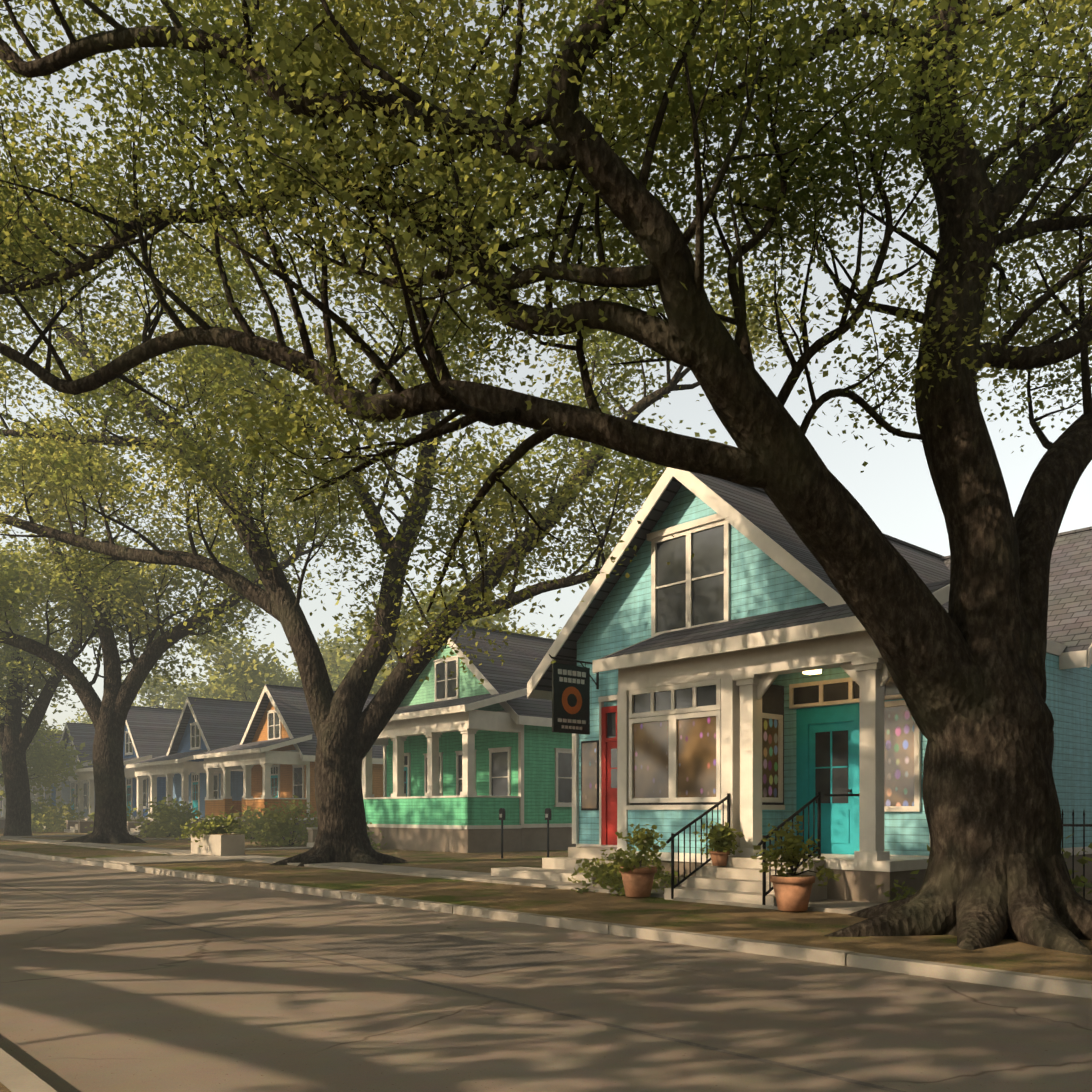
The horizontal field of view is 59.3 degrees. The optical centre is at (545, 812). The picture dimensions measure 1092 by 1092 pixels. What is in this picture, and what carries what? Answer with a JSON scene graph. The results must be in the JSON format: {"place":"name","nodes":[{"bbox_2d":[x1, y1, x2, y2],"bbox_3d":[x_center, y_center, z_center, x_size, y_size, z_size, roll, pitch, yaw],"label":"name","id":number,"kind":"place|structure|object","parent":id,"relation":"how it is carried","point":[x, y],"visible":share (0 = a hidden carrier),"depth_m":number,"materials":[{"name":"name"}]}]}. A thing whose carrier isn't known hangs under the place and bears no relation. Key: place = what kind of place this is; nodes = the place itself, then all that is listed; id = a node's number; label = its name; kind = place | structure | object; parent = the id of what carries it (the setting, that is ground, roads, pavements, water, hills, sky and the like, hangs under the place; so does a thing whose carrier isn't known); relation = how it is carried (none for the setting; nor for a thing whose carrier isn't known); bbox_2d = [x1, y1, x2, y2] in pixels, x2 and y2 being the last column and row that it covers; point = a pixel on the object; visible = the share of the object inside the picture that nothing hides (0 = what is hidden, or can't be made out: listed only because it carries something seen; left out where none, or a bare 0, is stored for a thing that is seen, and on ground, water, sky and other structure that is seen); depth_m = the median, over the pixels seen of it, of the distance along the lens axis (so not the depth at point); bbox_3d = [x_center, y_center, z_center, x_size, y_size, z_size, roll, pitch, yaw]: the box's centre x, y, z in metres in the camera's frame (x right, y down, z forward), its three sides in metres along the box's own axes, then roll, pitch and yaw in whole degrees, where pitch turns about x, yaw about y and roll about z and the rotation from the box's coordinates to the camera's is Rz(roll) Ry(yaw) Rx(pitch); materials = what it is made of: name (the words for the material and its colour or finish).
{"place":"outdoors","nodes":[
{"label":"outdoors","id":0,"kind":"place"},
{"bbox_2d":[0,1082,10,1091],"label":"verge","id":1,"kind":"structure","parent":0,"point":[3,1088],"depth_m":4.42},
{"bbox_2d":[0,523,39,640],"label":"tree","id":2,"kind":"object","parent":1,"relation":"on","point":[6,580],"visible":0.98,"depth_m":34.40,"materials":[{"name":"green plant"}]},
{"bbox_2d":[0,186,65,358],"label":"tree","id":3,"kind":"object","parent":1,"relation":"on","point":[2,304],"visible":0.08,"depth_m":19.75,"materials":[{"name":"green plant"}]},
{"bbox_2d":[0,734,61,827],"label":"house","id":4,"kind":"structure","parent":0,"point":[2,816],"depth_m":78.70,"materials":[{"name":"grey"}]},
{"bbox_2d":[8,834,777,909],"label":"walk paths","id":5,"kind":"structure","parent":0,"point":[142,860],"depth_m":25.13,"materials":[{"name":"concrete"}]},
{"bbox_2d":[0,836,882,913],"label":"sidewalk","id":6,"kind":"structure","parent":0,"point":[837,906],"depth_m":19.62,"materials":[{"name":"concrete"}]},
{"bbox_2d":[0,853,1091,1091],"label":"road","id":7,"kind":"structure","parent":0,"point":[98,999],"depth_m":6.68,"materials":[{"name":"grey asphalt"}]},
{"bbox_2d":[0,858,905,1091],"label":"road patches","id":8,"kind":"object","parent":7,"relation":"on","point":[452,955],"visible":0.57,"depth_m":9.27,"materials":[{"name":"grey asphalt"}]},
{"bbox_2d":[0,828,1091,980],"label":"verge","id":9,"kind":"structure","parent":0,"point":[809,928],"depth_m":13.45,"materials":[{"name":"green plant"}]},
{"bbox_2d":[1,697,56,730],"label":"tree","id":10,"kind":"object","parent":9,"relation":"on","point":[54,720],"visible":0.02,"depth_m":88.97,"materials":[{"name":"green plant"}]},
{"bbox_2d":[0,798,72,830],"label":"cream shrub","id":11,"kind":"object","parent":9,"relation":"on","point":[37,810],"visible":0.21,"depth_m":65.14,"materials":[{"name":"green plant"}]},
{"bbox_2d":[0,619,92,803],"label":"tree","id":12,"kind":"object","parent":9,"relation":"on","point":[39,755],"depth_m":63.53,"materials":[{"name":"green plant"}]},
{"bbox_2d":[31,796,84,831],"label":"bush","id":13,"kind":"object","parent":9,"relation":"on","point":[59,824],"depth_m":63.33,"materials":[{"name":"green plant"}]},
{"bbox_2d":[29,722,94,817],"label":"cream house","id":14,"kind":"structure","parent":9,"relation":"on","point":[79,733],"depth_m":70.73,"materials":[{"name":"grey"}]},
{"bbox_2d":[44,704,142,733],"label":"tree","id":15,"kind":"object","parent":9,"relation":"on","point":[89,721],"depth_m":119.98,"materials":[{"name":"green plant"}]},
{"bbox_2d":[0,539,198,835],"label":"tree","id":16,"kind":"object","parent":9,"relation":"on","point":[16,738],"depth_m":50.72,"materials":[{"name":"green plant"}]},
{"bbox_2d":[85,801,142,833],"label":"grey shrub","id":17,"kind":"object","parent":9,"relation":"on","point":[91,815],"visible":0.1,"depth_m":56.31,"materials":[{"name":"plant"}]},
{"bbox_2d":[64,706,182,832],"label":"house","id":18,"kind":"structure","parent":9,"relation":"on","point":[149,732],"depth_m":62.97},
{"bbox_2d":[83,670,206,723],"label":"tree","id":19,"kind":"object","parent":9,"relation":"on","point":[172,698],"depth_m":106.28,"materials":[{"name":"green plant"}]},
{"bbox_2d":[133,795,202,837],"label":"brown shrub","id":20,"kind":"object","parent":9,"relation":"on","point":[156,827],"depth_m":49.74,"materials":[{"name":"plant"}]},
{"bbox_2d":[145,798,202,836],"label":"grey shrub","id":21,"kind":"object","parent":9,"relation":"on","point":[175,815],"depth_m":50.48,"materials":[{"name":"plant"}]},
{"bbox_2d":[126,697,257,835],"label":"grey house","id":22,"kind":"structure","parent":9,"relation":"on","point":[204,725],"depth_m":55.97,"materials":[{"name":"wood"}]},
{"bbox_2d":[0,398,386,843],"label":"tree","id":23,"kind":"object","parent":9,"relation":"on","point":[126,587],"depth_m":40.08,"materials":[{"name":"green plant"}]},
{"bbox_2d":[119,653,300,708],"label":"tree","id":24,"kind":"object","parent":9,"relation":"on","point":[155,691],"depth_m":87.60,"materials":[{"name":"green plant"}]},
{"bbox_2d":[191,833,244,855],"bbox_3d":[-9.636,0.944,28.128,0.700,0.660,2.200,0,0,-42],"label":"planter box","id":25,"kind":"object","parent":9,"relation":"on","point":[226,844],"visible":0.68,"depth_m":27.43,"materials":[{"name":"beige concrete"}]},
{"bbox_2d":[175,805,253,846],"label":"planter plants","id":26,"kind":"object","parent":25,"relation":"in","point":[214,825],"depth_m":27.92,"materials":[{"name":"green plant"}]},
{"bbox_2d":[228,805,279,840],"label":"brown shrub","id":27,"kind":"object","parent":9,"relation":"on","point":[254,821],"depth_m":43.52,"materials":[{"name":"plant"}]},
{"bbox_2d":[168,623,363,701],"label":"tree","id":28,"kind":"object","parent":9,"relation":"on","point":[231,683],"depth_m":76.37,"materials":[{"name":"green plant"}]},
{"bbox_2d":[253,794,317,846],"bbox_3d":[-9.656,0.583,36.774,3.299,2.576,3.297,0,0,-2],"label":"green shrub","id":29,"kind":"object","parent":9,"relation":"on","point":[281,826],"depth_m":36.44,"materials":[{"name":"green plant"}]},
{"bbox_2d":[188,684,382,839],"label":"brown house","id":30,"kind":"structure","parent":9,"relation":"on","point":[272,754],"depth_m":47.98,"materials":[{"name":"wood"}]},
{"bbox_2d":[366,821,386,849],"bbox_3d":[-6.628,0.797,33.180,2.174,1.741,1.741,0,0,-2],"label":"green shrub","id":31,"kind":"object","parent":9,"relation":"on","point":[371,840],"visible":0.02,"depth_m":33.08,"materials":[{"name":"green plant"}]},
{"bbox_2d":[306,624,575,852],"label":"green house","id":32,"kind":"structure","parent":9,"relation":"on","point":[467,760],"depth_m":32.63,"materials":[{"name":"green wood"}]},
{"bbox_2d":[329,593,560,691],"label":"tree","id":33,"kind":"object","parent":9,"relation":"on","point":[377,682],"depth_m":68.90,"materials":[{"name":"green plant"}]},
{"bbox_2d":[369,549,538,693],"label":"tree","id":34,"kind":"object","parent":9,"relation":"on","point":[374,690],"depth_m":56.10,"materials":[{"name":"green plant"}]},
{"bbox_2d":[499,808,504,857],"bbox_3d":[-1.206,0.566,26.387,0.106,1.376,0.160,0,0,-42],"label":"meter post","id":35,"kind":"object","parent":9,"relation":"on","point":[501,814],"visible":1,"depth_m":26.36,"materials":[{"name":"black metal"}]},
{"bbox_2d":[545,808,550,857],"bbox_3d":[0.056,0.566,26.171,0.106,1.376,0.160,0,0,-42],"label":"meter post","id":36,"kind":"object","parent":9,"relation":"on","point":[547,814],"visible":0.94,"depth_m":26.15,"materials":[{"name":"black metal"}]},
{"bbox_2d":[568,852,622,884],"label":"plant leaves","id":37,"kind":"object","parent":9,"relation":"on","point":[593,867],"visible":0.44,"depth_m":16.29,"materials":[{"name":"green plant"}]},
{"bbox_2d":[572,506,631,586],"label":"tree","id":38,"kind":"object","parent":9,"relation":"on","point":[589,582],"depth_m":54.93,"materials":[{"name":"green plant"}]},
{"bbox_2d":[571,849,686,895],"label":"plant leaves","id":39,"kind":"object","parent":9,"relation":"on","point":[618,887],"visible":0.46,"depth_m":15.32,"materials":[{"name":"green plant"}]},
{"bbox_2d":[619,866,656,896],"bbox_3d":[1.379,1.033,14.372,0.567,0.442,0.567,0,0,-2],"label":"pot","id":40,"kind":"object","parent":9,"relation":"on","point":[637,882],"visible":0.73,"depth_m":14.18,"materials":[{"name":"ceramic"}]},
{"bbox_2d":[600,824,666,878],"bbox_3d":[1.285,0.573,14.322,0.961,0.821,0.982,0,0,-2],"label":"potted plant","id":41,"kind":"object","parent":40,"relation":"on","point":[642,839],"depth_m":14.24,"materials":[{"name":"green plant"}]},
{"bbox_2d":[491,467,1091,905],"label":"blue house","id":42,"kind":"structure","parent":9,"relation":"on","point":[747,687],"depth_m":15.79,"materials":[{"name":"teal wood"}]},
{"bbox_2d":[549,654,598,734],"bbox_3d":[0.548,-2.296,18.757,1.332,1.500,0.056,0,0,-42],"label":"shop sign","id":43,"kind":"object","parent":42,"relation":"attached to","point":[570,698],"visible":0.98,"depth_m":18.68,"materials":[{"name":"metal"}]},
{"bbox_2d":[770,874,814,911],"bbox_3d":[3.172,1.033,12.353,0.567,0.442,0.567,0,0,-2],"label":"pot","id":44,"kind":"object","parent":9,"relation":"on","point":[792,893],"visible":0.92,"depth_m":12.17,"materials":[{"name":"ceramic"}]},
{"bbox_2d":[751,815,840,885],"bbox_3d":[3.182,0.491,12.293,1.040,0.911,0.876,0,0,-2],"label":"potted plant","id":45,"kind":"object","parent":44,"relation":"on","point":[790,841],"depth_m":12.26,"materials":[{"name":"green plant"}]},
{"bbox_2d":[877,833,1091,901],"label":"plant leaves","id":46,"kind":"object","parent":9,"relation":"on","point":[1077,880],"visible":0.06,"depth_m":11.86,"materials":[{"name":"green plant"}]},
{"bbox_2d":[1061,809,1091,901],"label":"iron fence","id":47,"kind":"object","parent":9,"relation":"on","point":[1083,825],"visible":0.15,"depth_m":12.02,"materials":[{"name":"black metal"}]},
{"bbox_2d":[0,0,1091,730],"label":"sky","id":48,"kind":"structure","parent":0,"point":[896,488],"materials":[{"name":"white"}]},
{"bbox_2d":[709,851,729,865],"bbox_3d":[2.628,0.693,14.546,0.315,0.222,0.315,0,0,-2],"label":"flower pot","id":49,"kind":"object","parent":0,"point":[719,858],"visible":0.83,"depth_m":14.44,"materials":[{"name":"orange ceramic"}]},
{"bbox_2d":[692,821,743,855],"bbox_3d":[2.619,0.426,14.546,0.808,0.600,0.699,0,0,-2],"label":"potted plant","id":50,"kind":"object","parent":49,"relation":"on","point":[725,835],"depth_m":14.42,"materials":[{"name":"green plant"}]},
{"label":"ground","id":51,"kind":"structure","parent":0,"visible":0},
{"bbox_2d":[0,135,815,866],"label":"tree","id":52,"kind":"object","parent":51,"relation":"on","point":[72,455],"depth_m":23.84,"materials":[{"name":"green plant"}]},
{"bbox_2d":[0,0,1091,954],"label":"tree","id":53,"kind":"object","parent":51,"relation":"on","point":[284,128],"depth_m":9.88,"materials":[{"name":"green plant"}]},
{"bbox_2d":[0,849,1091,1091],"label":"kerb","id":54,"kind":"structure","parent":51,"relation":"on","point":[16,1075],"depth_m":9.51,"materials":[{"name":"concrete"}]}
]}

